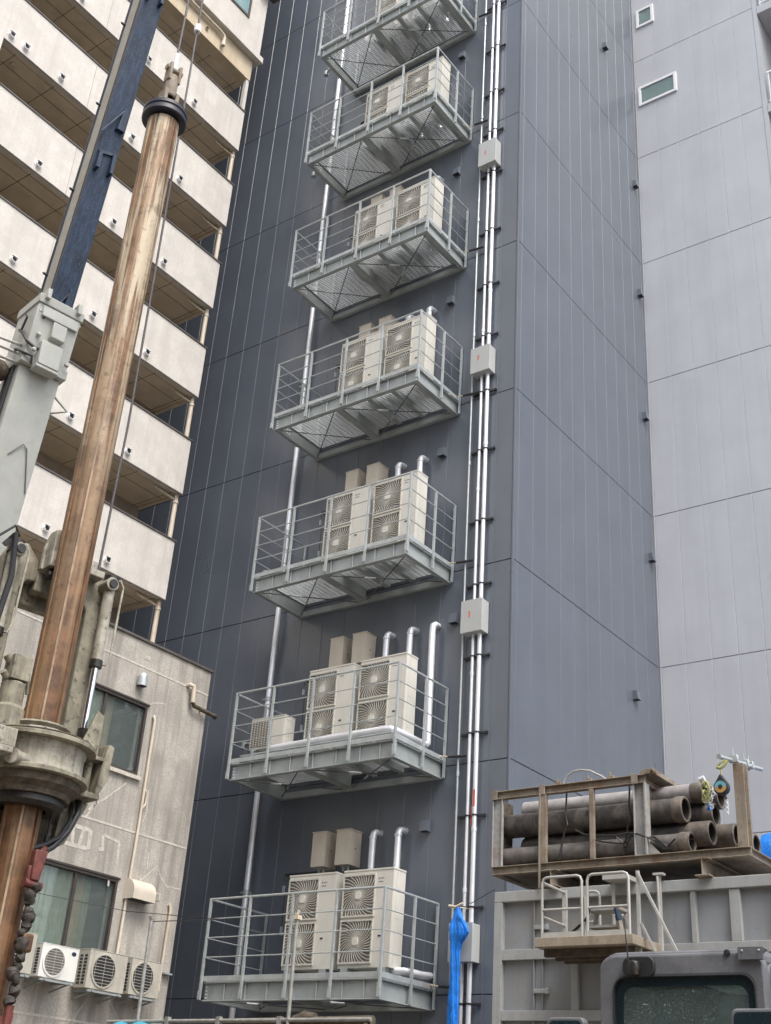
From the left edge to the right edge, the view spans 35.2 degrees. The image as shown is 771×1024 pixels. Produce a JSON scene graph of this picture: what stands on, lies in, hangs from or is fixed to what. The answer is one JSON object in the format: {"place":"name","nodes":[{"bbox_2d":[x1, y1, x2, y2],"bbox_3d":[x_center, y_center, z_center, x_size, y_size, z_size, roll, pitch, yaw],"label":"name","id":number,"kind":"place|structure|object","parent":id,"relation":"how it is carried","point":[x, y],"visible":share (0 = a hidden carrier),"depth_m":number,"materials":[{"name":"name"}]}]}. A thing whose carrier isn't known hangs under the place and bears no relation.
{"place":"outdoors","nodes":[
{"label":"outdoors","id":0,"kind":"place"},
{"label":"ground","id":1,"kind":"structure","parent":0,"visible":0},
{"bbox_2d":[0,0,164,852],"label":"drilling rig","id":2,"kind":"object","parent":1,"relation":"on","point":[57,773],"visible":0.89,"depth_m":15.21,"materials":[{"name":"blue paint"}]},
{"bbox_2d":[0,846,47,1023],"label":"chain","id":3,"kind":"object","parent":2,"relation":"hanging from","point":[23,942],"visible":1,"depth_m":11.01,"materials":[{"name":"red paint"}]},
{"bbox_2d":[0,61,186,1016],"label":"kelly bar","id":4,"kind":"object","parent":2,"relation":"hanging from","point":[164,118],"visible":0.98,"depth_m":13.27,"materials":[{"name":"metal"}]},
{"bbox_2d":[97,0,203,569],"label":"wire rope","id":5,"kind":"object","parent":2,"relation":"on","point":[197,28],"visible":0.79,"depth_m":15.14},
{"bbox_2d":[174,0,189,68],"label":"wire rope","id":6,"kind":"object","parent":2,"relation":"hanging from","point":[176,58],"visible":1,"depth_m":16.62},
{"bbox_2d":[0,607,216,1023],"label":"concrete building","id":7,"kind":"structure","parent":1,"relation":"on","point":[123,846],"depth_m":22.02,"materials":[{"name":"beige concrete"}]},
{"bbox_2d":[9,932,38,983],"bbox_3d":[-5.959,6.970,19.052,0.493,0.786,0.792,-16,-34,33],"label":"wall condenser","id":8,"kind":"object","parent":7,"relation":"attached to","point":[27,963],"depth_m":19.14,"materials":[{"name":"metal"}]},
{"bbox_2d":[23,942,79,992],"bbox_3d":[-5.430,7.390,19.665,0.493,0.686,0.772,-16,-34,33],"label":"wall condenser","id":9,"kind":"object","parent":7,"relation":"attached to","point":[55,964],"depth_m":19.52,"materials":[{"name":"metal"}]},
{"bbox_2d":[29,858,120,950],"bbox_3d":[-5.364,6.737,20.568,0.150,1.425,1.940,-16,-34,33],"label":"window","id":10,"kind":"structure","parent":7,"relation":"in","point":[58,921],"depth_m":20.67,"materials":[{"name":"clear glass"}]},
{"bbox_2d":[71,948,128,1003],"bbox_3d":[-4.820,7.809,20.395,0.493,0.786,0.852,-16,-34,33],"label":"wall condenser","id":11,"kind":"object","parent":7,"relation":"attached to","point":[102,973],"depth_m":20.24,"materials":[{"name":"metal"}]},
{"bbox_2d":[87,682,149,780],"bbox_3d":[-5.131,3.913,22.065,0.190,1.455,2.035,-16,-34,33],"label":"window","id":12,"kind":"structure","parent":7,"relation":"in","point":[125,716],"depth_m":22.41,"materials":[{"name":"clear glass"}]},
{"bbox_2d":[113,957,162,1008],"bbox_3d":[-4.305,8.163,21.015,0.493,0.766,0.712,-16,-34,33],"label":"wall condenser","id":13,"kind":"object","parent":7,"relation":"attached to","point":[132,982],"depth_m":20.88,"materials":[{"name":"metal"}]},
{"bbox_2d":[0,0,279,642],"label":"apartment block","id":14,"kind":"structure","parent":1,"relation":"on","point":[56,57],"depth_m":28.86,"materials":[{"name":"beige concrete"}]},
{"bbox_2d":[232,0,252,17],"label":"upper window","id":15,"kind":"structure","parent":14,"relation":"in","point":[245,6],"depth_m":35.53,"materials":[{"name":"teal glass"}]},
{"bbox_2d":[136,916,154,1020],"bbox_3d":[-3.304,7.402,15.585,0.123,4.265,0.060,-16,-34,33],"label":"scaffold pole","id":16,"kind":"object","parent":1,"relation":"on","point":[151,918],"visible":1,"depth_m":16.27,"materials":[{"name":"grey metal"}]},
{"bbox_2d":[38,893,222,921],"bbox_3d":[-4.159,6.176,18.672,4.100,0.812,2.308,-16,-34,33],"label":"thin wire","id":17,"kind":"object","parent":16,"relation":"attached to","point":[145,912],"visible":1,"depth_m":19.35,"materials":[{"name":"black plastic"}]},
{"bbox_2d":[106,1016,371,1023],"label":"guard rail","id":18,"kind":"object","parent":1,"relation":"on","point":[221,1020],"visible":0.84,"depth_m":14.89,"materials":[{"name":"grey metal"}]},
{"bbox_2d":[225,1011,375,1023],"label":"hose line","id":19,"kind":"object","parent":18,"relation":"attached to","point":[305,1014],"visible":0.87,"depth_m":14.43,"materials":[{"name":"rubber"}]},
{"bbox_2d":[286,910,301,1023],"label":"scaffold pole","id":20,"kind":"object","parent":1,"relation":"on","point":[297,917],"visible":1,"depth_m":14.85,"materials":[{"name":"grey metal"}]},
{"bbox_2d":[118,0,770,1023],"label":"office tower","id":21,"kind":"structure","parent":1,"relation":"on","point":[628,548],"depth_m":28.76,"materials":[{"name":"grey metal"}]},
{"bbox_2d":[229,0,349,1017],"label":"drainpipe","id":22,"kind":"object","parent":21,"relation":"attached to","point":[246,890],"visible":0.45,"depth_m":27.64,"materials":[{"name":"silver metal"}]},
{"bbox_2d":[280,871,316,932],"bbox_3d":[-1.652,7.477,23.195,0.780,1.130,0.165,-16,-34,33],"label":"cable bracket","id":23,"kind":"object","parent":21,"relation":"attached to","point":[283,891],"visible":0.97,"depth_m":23.41,"materials":[{"name":"grey metal"}]},
{"bbox_2d":[300,681,308,730],"bbox_3d":[-1.394,3.949,25.062,0.780,1.130,0.165,-16,-34,33],"label":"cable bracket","id":24,"kind":"object","parent":21,"relation":"attached to","point":[301,725],"visible":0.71,"depth_m":25.26,"materials":[{"name":"grey metal"}]},
{"bbox_2d":[317,511,325,556],"bbox_3d":[-1.137,0.430,26.925,0.780,1.130,0.165,-16,-34,33],"label":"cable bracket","id":25,"kind":"object","parent":21,"relation":"attached to","point":[320,524],"visible":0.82,"depth_m":27.17,"materials":[{"name":"grey metal"}]},
{"bbox_2d":[197,885,448,1011],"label":"service platform","id":26,"kind":"structure","parent":21,"relation":"attached to","point":[317,992],"depth_m":20.83,"materials":[{"name":"metal"}]},
{"bbox_2d":[281,872,344,973],"bbox_3d":[-1.253,7.498,21.836,1.106,1.865,0.510,-16,-34,33],"label":"outdoor unit","id":27,"kind":"object","parent":26,"relation":"on","point":[313,942],"visible":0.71,"depth_m":21.68,"materials":[{"name":"metal"}]},
{"bbox_2d":[337,867,406,975],"bbox_3d":[-0.227,7.208,21.147,1.106,1.865,0.510,-16,-34,33],"label":"outdoor unit","id":28,"kind":"object","parent":26,"relation":"on","point":[394,877],"visible":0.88,"depth_m":21.00,"materials":[{"name":"metal"}]},
{"bbox_2d":[390,967,432,979],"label":"insulated pipe","id":29,"kind":"object","parent":26,"relation":"on","point":[416,973],"visible":0.88,"depth_m":20.50,"materials":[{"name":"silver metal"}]},
{"bbox_2d":[310,831,336,872],"bbox_3d":[-1.176,6.525,23.216,0.360,0.750,0.366,-16,-34,33],"label":"pipe cover","id":30,"kind":"object","parent":21,"relation":"attached to","point":[323,851],"visible":0.85,"depth_m":23.12,"materials":[{"name":"beige metal"}]},
{"bbox_2d":[329,636,352,666],"bbox_3d":[-0.919,2.997,25.083,0.360,0.750,0.366,-16,-34,33],"label":"pipe cover","id":31,"kind":"object","parent":21,"relation":"attached to","point":[340,650],"visible":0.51,"depth_m":25.00,"materials":[{"name":"beige metal"}]},
{"bbox_2d":[225,661,466,800],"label":"service platform","id":32,"kind":"structure","parent":21,"relation":"attached to","point":[337,767],"depth_m":22.85,"materials":[{"name":"metal"}]},
{"bbox_2d":[240,714,304,761],"bbox_3d":[-2.197,4.557,24.034,1.400,0.955,0.450,-16,-34,33],"label":"condenser","id":33,"kind":"object","parent":32,"relation":"on","point":[279,727],"visible":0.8,"depth_m":23.99,"materials":[{"name":"metal"}]},
{"bbox_2d":[255,731,405,754],"bbox_3d":[-0.844,4.576,23.075,3.300,0.080,1.191,-16,-34,33],"label":"conduit pipe","id":34,"kind":"object","parent":32,"relation":"on","point":[365,736],"visible":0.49,"depth_m":22.58,"materials":[{"name":"metal"}]},
{"bbox_2d":[303,662,359,752],"bbox_3d":[-0.996,3.970,23.703,1.106,1.865,0.510,-16,-34,33],"label":"outdoor unit","id":35,"kind":"object","parent":32,"relation":"on","point":[332,717],"visible":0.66,"depth_m":23.62,"materials":[{"name":"metal"}]},
{"bbox_2d":[270,622,440,755],"bbox_3d":[-0.548,3.459,23.704,2.907,2.816,1.466,-16,-34,33],"label":"insulated pipe","id":36,"kind":"object","parent":32,"relation":"on","point":[434,626],"visible":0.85,"depth_m":22.97,"materials":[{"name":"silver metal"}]},
{"bbox_2d":[355,652,418,747],"bbox_3d":[0.031,3.680,23.014,1.106,1.865,0.510,-16,-34,33],"label":"outdoor unit","id":37,"kind":"object","parent":32,"relation":"on","point":[382,708],"visible":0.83,"depth_m":22.93,"materials":[{"name":"metal"}]},
{"bbox_2d":[334,828,362,870],"bbox_3d":[-0.708,6.393,22.902,0.360,0.750,0.366,-16,-34,33],"label":"pipe cover","id":38,"kind":"object","parent":21,"relation":"attached to","point":[348,849],"visible":1,"depth_m":22.81,"materials":[{"name":"beige metal"}]},
{"bbox_2d":[345,468,366,490],"bbox_3d":[-0.662,-0.522,26.946,0.360,0.750,0.366,-16,-34,33],"label":"pipe cover","id":39,"kind":"object","parent":21,"relation":"attached to","point":[355,478],"visible":0.5,"depth_m":26.90,"materials":[{"name":"beige plastic"}]},
{"bbox_2d":[249,471,472,618],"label":"service platform","id":40,"kind":"structure","parent":21,"relation":"attached to","point":[329,572],"depth_m":24.80,"materials":[{"name":"metal"}]},
{"bbox_2d":[322,484,373,570],"bbox_3d":[-0.739,0.451,25.565,1.106,1.865,0.510,-16,-34,33],"label":"outdoor unit","id":41,"kind":"object","parent":40,"relation":"on","point":[354,540],"visible":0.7,"depth_m":25.46,"materials":[{"name":"metal"}]},
{"bbox_2d":[370,469,427,548],"bbox_3d":[0.288,0.161,24.876,1.106,1.865,0.510,-16,-34,33],"label":"outdoor unit","id":42,"kind":"object","parent":40,"relation":"on","point":[395,529],"visible":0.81,"depth_m":24.77,"materials":[{"name":"metal"}]},
{"bbox_2d":[351,631,376,664],"bbox_3d":[-0.450,2.865,24.769,0.360,0.750,0.366,-16,-34,33],"label":"pipe cover","id":43,"kind":"object","parent":21,"relation":"attached to","point":[364,645],"visible":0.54,"depth_m":24.69,"materials":[{"name":"beige plastic"}]},
{"bbox_2d":[359,322,377,337],"bbox_3d":[-0.404,-4.050,28.813,0.360,0.750,0.366,-16,-34,33],"label":"pipe cover","id":44,"kind":"object","parent":21,"relation":"attached to","point":[368,326],"visible":0.15,"depth_m":28.80,"materials":[{"name":"beige plastic"}]},
{"bbox_2d":[270,309,478,460],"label":"service platform","id":45,"kind":"structure","parent":21,"relation":"attached to","point":[342,404],"depth_m":26.68,"materials":[{"name":"metal"}]},
{"bbox_2d":[337,330,385,411],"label":"outdoor unit","id":46,"kind":"object","parent":45,"relation":"on","point":[362,376],"visible":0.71,"depth_m":27.36,"materials":[{"name":"metal"}]},
{"bbox_2d":[383,312,436,405],"bbox_3d":[0.545,-3.367,26.743,1.106,1.865,0.510,-16,-34,33],"label":"outdoor unit","id":47,"kind":"object","parent":45,"relation":"on","point":[409,359],"visible":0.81,"depth_m":26.67,"materials":[{"name":"metal"}]},
{"bbox_2d":[368,829,382,868],"bbox_3d":[-0.264,7.021,22.229,0.164,2.472,0.271,-16,-34,33],"label":"vent riser","id":48,"kind":"object","parent":21,"relation":"attached to","point":[374,834],"visible":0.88,"depth_m":22.55,"materials":[{"name":"silver metal"}]},
{"bbox_2d":[366,462,388,487],"bbox_3d":[-0.193,-0.655,26.631,0.360,0.750,0.366,-16,-34,33],"label":"pipe cover","id":49,"kind":"object","parent":21,"relation":"attached to","point":[377,471],"visible":0.52,"depth_m":26.59,"materials":[{"name":"beige plastic"}]},
{"bbox_2d":[371,194,385,203],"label":"pipe cover","id":50,"kind":"object","parent":21,"relation":"attached to","point":[377,198],"visible":0.11,"depth_m":30.68,"materials":[{"name":"beige plastic"}]},
{"bbox_2d":[288,169,483,322],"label":"service platform","id":51,"kind":"structure","parent":21,"relation":"attached to","point":[437,242],"depth_m":28.55,"materials":[{"name":"metal"}]},
{"bbox_2d":[352,195,396,280],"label":"outdoor unit","id":52,"kind":"object","parent":51,"relation":"on","point":[375,232],"visible":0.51,"depth_m":29.24,"materials":[{"name":"metal"}]},
{"bbox_2d":[394,176,443,263],"bbox_3d":[0.803,-6.895,28.610,1.106,1.865,0.510,-16,-34,33],"label":"outdoor unit","id":53,"kind":"object","parent":51,"relation":"on","point":[412,216],"visible":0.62,"depth_m":28.55,"materials":[{"name":"metal"}]},
{"bbox_2d":[382,632,395,656],"bbox_3d":[-0.007,3.492,24.096,0.164,2.472,0.271,-16,-34,33],"label":"vent riser","id":54,"kind":"object","parent":21,"relation":"attached to","point":[388,636],"visible":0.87,"depth_m":24.46,"materials":[{"name":"silver metal"}]},
{"bbox_2d":[378,315,399,333],"bbox_3d":[0.065,-4.183,28.498,0.360,0.750,0.366,-16,-34,33],"label":"pipe cover","id":55,"kind":"object","parent":21,"relation":"attached to","point":[385,319],"visible":0.2,"depth_m":28.48,"materials":[{"name":"beige plastic"}]},
{"bbox_2d":[304,46,487,200],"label":"service platform","id":56,"kind":"structure","parent":21,"relation":"attached to","point":[443,111],"depth_m":30.42,"materials":[{"name":"metal"}]},
{"bbox_2d":[363,77,405,156],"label":"outdoor unit","id":57,"kind":"object","parent":56,"relation":"on","point":[387,106],"visible":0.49,"depth_m":31.11,"materials":[{"name":"metal"}]},
{"bbox_2d":[404,56,450,137],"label":"outdoor unit","id":58,"kind":"object","parent":56,"relation":"on","point":[421,89],"visible":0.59,"depth_m":30.41,"materials":[{"name":"metal"}]},
{"bbox_2d":[389,185,403,199],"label":"pipe cover","id":59,"kind":"object","parent":21,"relation":"attached to","point":[399,188],"visible":0.11,"depth_m":30.33,"materials":[{"name":"beige plastic"}]},
{"bbox_2d":[393,826,407,868],"bbox_3d":[0.205,6.888,21.914,0.164,2.472,0.271,-16,-34,33],"label":"vent riser","id":60,"kind":"object","parent":21,"relation":"attached to","point":[400,831],"visible":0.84,"depth_m":22.23,"materials":[{"name":"silver metal"}]},
{"bbox_2d":[394,462,406,559],"bbox_3d":[0.250,-0.027,25.959,0.164,2.472,0.271,-16,-34,33],"label":"vent riser","id":61,"kind":"object","parent":21,"relation":"attached to","point":[399,466],"visible":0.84,"depth_m":26.35,"materials":[{"name":"silver metal"}]},
{"bbox_2d":[318,0,491,95],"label":"service platform","id":62,"kind":"structure","parent":21,"relation":"attached to","point":[459,15],"depth_m":32.34,"materials":[{"name":"metal"}]},
{"bbox_2d":[373,0,414,51],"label":"outdoor unit","id":63,"kind":"object","parent":62,"relation":"on","point":[388,4],"visible":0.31,"depth_m":32.74,"materials":[{"name":"metal"}]},
{"bbox_2d":[412,0,449,29],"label":"outdoor unit","id":64,"kind":"object","parent":62,"relation":"on","point":[430,12],"visible":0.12,"depth_m":31.92,"materials":[{"name":"metal"}]},
{"bbox_2d":[406,626,418,653],"bbox_3d":[0.462,3.360,23.781,0.164,2.472,0.271,-16,-34,33],"label":"vent riser","id":65,"kind":"object","parent":21,"relation":"attached to","point":[411,631],"visible":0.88,"depth_m":24.13,"materials":[{"name":"silver metal"}]},
{"bbox_2d":[417,455,428,472],"bbox_3d":[0.719,-0.159,25.644,0.164,2.472,0.271,-16,-34,33],"label":"vent riser","id":66,"kind":"object","parent":21,"relation":"attached to","point":[421,459],"visible":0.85,"depth_m":26.03,"materials":[{"name":"silver metal"}]},
{"bbox_2d":[422,306,436,394],"bbox_3d":[0.977,-3.687,27.511,0.164,2.472,0.271,-16,-34,33],"label":"vent riser","id":67,"kind":"object","parent":21,"relation":"attached to","point":[430,310],"visible":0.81,"depth_m":27.94,"materials":[{"name":"silver metal"}]},
{"bbox_2d":[447,922,479,963],"bbox_3d":[1.339,7.347,20.684,0.484,0.636,0.269,-16,-34,33],"label":"junction box","id":68,"kind":"object","parent":21,"relation":"attached to","point":[470,948],"visible":0.69,"depth_m":20.52,"materials":[{"name":"grey metal"}]},
{"bbox_2d":[448,0,486,990],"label":"conduit","id":69,"kind":"object","parent":21,"relation":"attached to","point":[459,727],"visible":0.87,"depth_m":24.81,"materials":[{"name":"metal"}]},
{"bbox_2d":[454,906,483,909],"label":"conduit bracket","id":70,"kind":"object","parent":21,"relation":"attached to","point":[478,907],"visible":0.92,"depth_m":20.91,"materials":[{"name":"black metal"}]},
{"bbox_2d":[447,902,468,1023],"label":"tarpaulin roll","id":71,"kind":"object","parent":70,"relation":"hanging from","point":[458,930],"visible":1,"depth_m":20.28,"materials":[{"name":"blue plastic"}]},
{"bbox_2d":[458,813,485,818],"bbox_3d":[1.527,5.440,21.747,0.580,0.040,0.149,-16,-34,33],"label":"conduit bracket","id":72,"kind":"object","parent":21,"relation":"attached to","point":[470,816],"visible":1,"depth_m":21.73,"materials":[{"name":"black metal"}]},
{"bbox_2d":[460,597,488,637],"bbox_3d":[1.726,2.046,23.489,0.484,0.676,0.269,-16,-34,33],"label":"junction box","id":73,"kind":"object","parent":21,"relation":"attached to","point":[474,616],"visible":1,"depth_m":23.38,"materials":[{"name":"grey metal"}]},
{"bbox_2d":[461,730,487,736],"bbox_3d":[1.625,4.091,22.461,0.580,0.040,0.149,-16,-34,33],"label":"conduit bracket","id":74,"kind":"object","parent":21,"relation":"attached to","point":[473,733],"visible":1,"depth_m":22.44,"materials":[{"name":"black metal"}]},
{"bbox_2d":[463,653,489,660],"bbox_3d":[1.723,2.750,23.171,0.580,0.040,0.149,-16,-34,33],"label":"conduit bracket","id":75,"kind":"object","parent":21,"relation":"attached to","point":[482,655],"visible":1,"depth_m":23.11,"materials":[{"name":"black metal"}]},
{"bbox_2d":[459,0,494,1023],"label":"conduit","id":76,"kind":"object","parent":21,"relation":"attached to","point":[464,891],"visible":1,"depth_m":24.24,"materials":[{"name":"silver metal"}]},
{"bbox_2d":[466,581,491,588],"bbox_3d":[1.820,1.427,23.871,0.580,0.040,0.149,-16,-34,33],"label":"conduit bracket","id":77,"kind":"object","parent":21,"relation":"attached to","point":[477,585],"visible":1,"depth_m":23.85,"materials":[{"name":"black metal"}]},
{"bbox_2d":[468,517,493,525],"bbox_3d":[1.911,0.175,24.533,0.580,0.040,0.149,-16,-34,33],"label":"conduit bracket","id":78,"kind":"object","parent":21,"relation":"attached to","point":[486,519],"visible":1,"depth_m":24.51,"materials":[{"name":"black metal"}]},
{"bbox_2d":[470,343,495,379],"bbox_3d":[2.113,-3.255,26.294,0.484,0.656,0.269,-16,-34,33],"label":"junction box","id":79,"kind":"object","parent":21,"relation":"attached to","point":[482,362],"visible":1,"depth_m":26.18,"materials":[{"name":"grey metal"}]},
{"bbox_2d":[466,0,500,1023],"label":"conduit","id":80,"kind":"object","parent":21,"relation":"attached to","point":[474,808],"visible":0.86,"depth_m":24.14,"materials":[{"name":"silver metal"}]},
{"bbox_2d":[478,137,500,172],"bbox_3d":[2.499,-8.547,29.095,0.484,0.736,0.269,-16,-34,33],"label":"junction box","id":81,"kind":"object","parent":21,"relation":"attached to","point":[489,155],"visible":1,"depth_m":28.97,"materials":[{"name":"grey metal"}]},
{"bbox_2d":[635,4,653,28],"bbox_3d":[8.165,-15.621,38.278,0.580,0.780,0.055,-16,-34,33],"label":"window","id":82,"kind":"structure","parent":21,"relation":"in","point":[644,16],"depth_m":38.26,"materials":[{"name":"white glass"}]},
{"bbox_2d":[638,71,676,106],"bbox_3d":[8.183,-12.723,36.552,1.220,0.780,0.055,-16,-34,33],"label":"window","id":83,"kind":"structure","parent":21,"relation":"in","point":[663,86],"depth_m":36.54,"materials":[{"name":"teal glass"}]},
{"bbox_2d":[492,874,770,1023],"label":"steel soil bin","id":84,"kind":"object","parent":1,"relation":"on","point":[532,984],"visible":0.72,"depth_m":16.37,"materials":[{"name":"grey metal"}]},
{"bbox_2d":[535,870,677,963],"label":"access platform","id":85,"kind":"structure","parent":84,"relation":"attached to","point":[582,947],"depth_m":15.75,"materials":[{"name":"grey metal"}]},
{"bbox_2d":[584,907,631,933],"bbox_3d":[2.874,5.338,15.764,0.631,0.399,0.357,-16,-34,33],"label":"step stool","id":86,"kind":"object","parent":85,"relation":"on","point":[617,911],"visible":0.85,"depth_m":15.72,"materials":[{"name":"grey metal"}]},
{"bbox_2d":[491,748,770,889],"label":"pipe rack","id":87,"kind":"object","parent":84,"relation":"on","point":[742,857],"visible":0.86,"depth_m":16.97,"materials":[{"name":"metal"}]},
{"bbox_2d":[503,802,512,846],"bbox_3d":[1.819,4.695,18.295,0.020,0.630,0.350,-16,-34,33],"label":"end board","id":88,"kind":"object","parent":87,"relation":"attached to","point":[508,808],"visible":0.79,"depth_m":18.34,"materials":[{"name":"brown wood"}]},
{"bbox_2d":[563,769,604,783],"bbox_3d":[2.916,3.862,17.760,0.743,0.228,0.030,-16,-34,33],"label":"bent hose","id":89,"kind":"object","parent":87,"relation":"attached to","point":[591,771],"visible":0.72,"depth_m":17.81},
{"bbox_2d":[504,796,690,838],"bbox_3d":[2.991,4.415,17.486,2.840,0.366,0.368,-16,-34,33],"label":"drill pipe","id":90,"kind":"object","parent":87,"relation":"on","point":[676,809],"visible":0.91,"depth_m":17.30,"materials":[{"name":"grey metal"}]},
{"bbox_2d":[559,793,567,859],"bbox_3d":[2.562,4.521,17.485,0.141,0.964,0.072,2,-28,4],"label":"lashing rope","id":91,"kind":"object","parent":90,"relation":"attached to","point":[564,832],"visible":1,"depth_m":17.46,"materials":[{"name":"black fabric"}]},
{"bbox_2d":[623,786,631,854],"bbox_3d":[3.371,4.292,16.942,0.141,0.964,0.072,2,-28,4],"label":"lashing rope","id":92,"kind":"object","parent":90,"relation":"attached to","point":[629,823],"visible":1,"depth_m":16.92,"materials":[{"name":"black fabric"}]},
{"bbox_2d":[503,831,696,865],"bbox_3d":[2.954,4.789,17.181,2.940,0.287,0.289,-16,-34,33],"label":"drill pipe","id":93,"kind":"object","parent":87,"relation":"on","point":[569,852],"visible":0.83,"depth_m":17.12,"materials":[{"name":"grey metal"}]},
{"bbox_2d":[521,782,707,813],"bbox_3d":[3.289,4.229,17.704,2.870,0.287,0.289,-16,-34,33],"label":"drill pipe","id":94,"kind":"object","parent":87,"relation":"on","point":[691,792],"visible":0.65,"depth_m":17.55,"materials":[{"name":"grey metal"}]},
{"bbox_2d":[698,775,715,810],"bbox_3d":[4.417,3.861,16.689,0.216,0.477,0.132,8,-28,-7],"label":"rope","id":95,"kind":"object","parent":94,"relation":"hanging from","point":[702,780],"visible":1,"depth_m":16.66,"materials":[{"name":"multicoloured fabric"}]},
{"bbox_2d":[521,820,716,846],"bbox_3d":[3.268,4.695,17.302,2.920,0.336,0.338,-16,-34,33],"label":"drill pipe","id":96,"kind":"object","parent":87,"relation":"on","point":[705,833],"visible":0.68,"depth_m":16.79,"materials":[{"name":"metal"}]},
{"bbox_2d":[575,829,675,849],"bbox_3d":[3.295,4.515,16.799,1.544,0.402,0.107,-16,-34,33],"label":"cable bundle","id":97,"kind":"object","parent":87,"relation":"on","point":[663,846],"visible":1,"depth_m":16.73,"materials":[{"name":"black plastic"}]},
{"bbox_2d":[690,785,725,809],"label":"drill pipe","id":98,"kind":"object","parent":87,"relation":"on","point":[719,801],"visible":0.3,"depth_m":17.07,"materials":[{"name":"grey metal"}]},
{"bbox_2d":[696,823,737,849],"bbox_3d":[3.509,4.811,17.520,3.260,0.351,0.353,-16,-34,33],"label":"drill pipe","id":99,"kind":"object","parent":87,"relation":"on","point":[727,836],"visible":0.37,"depth_m":16.61,"materials":[{"name":"metal"}]},
{"bbox_2d":[524,803,720,837],"bbox_3d":[3.382,4.547,17.681,3.000,0.330,0.332,-16,-34,33],"label":"drill pipe","id":100,"kind":"object","parent":99,"relation":"on","point":[700,813],"visible":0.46,"depth_m":16.94,"materials":[{"name":"metal"}]},
{"bbox_2d":[714,759,729,814],"bbox_3d":[4.434,3.620,15.999,0.209,0.743,0.113,-16,-34,33],"label":"retractor reel","id":101,"kind":"object","parent":87,"relation":"hanging from","point":[721,786],"visible":1,"depth_m":15.97,"materials":[{"name":"black plastic"}]},
{"bbox_2d":[752,833,760,851],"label":"drill pipe","id":102,"kind":"object","parent":87,"relation":"on","point":[756,843],"visible":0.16,"depth_m":16.87,"materials":[{"name":"grey metal"}]},
{"bbox_2d":[760,833,770,857],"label":"tarpaulin bundle","id":103,"kind":"object","parent":84,"relation":"on","point":[765,840],"visible":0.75,"depth_m":17.03,"materials":[{"name":"blue plastic"}]},
{"bbox_2d":[547,918,770,1023],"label":"excavator","id":104,"kind":"object","parent":1,"relation":"on","point":[722,986],"visible":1,"depth_m":7.94,"materials":[{"name":"grey paint"}]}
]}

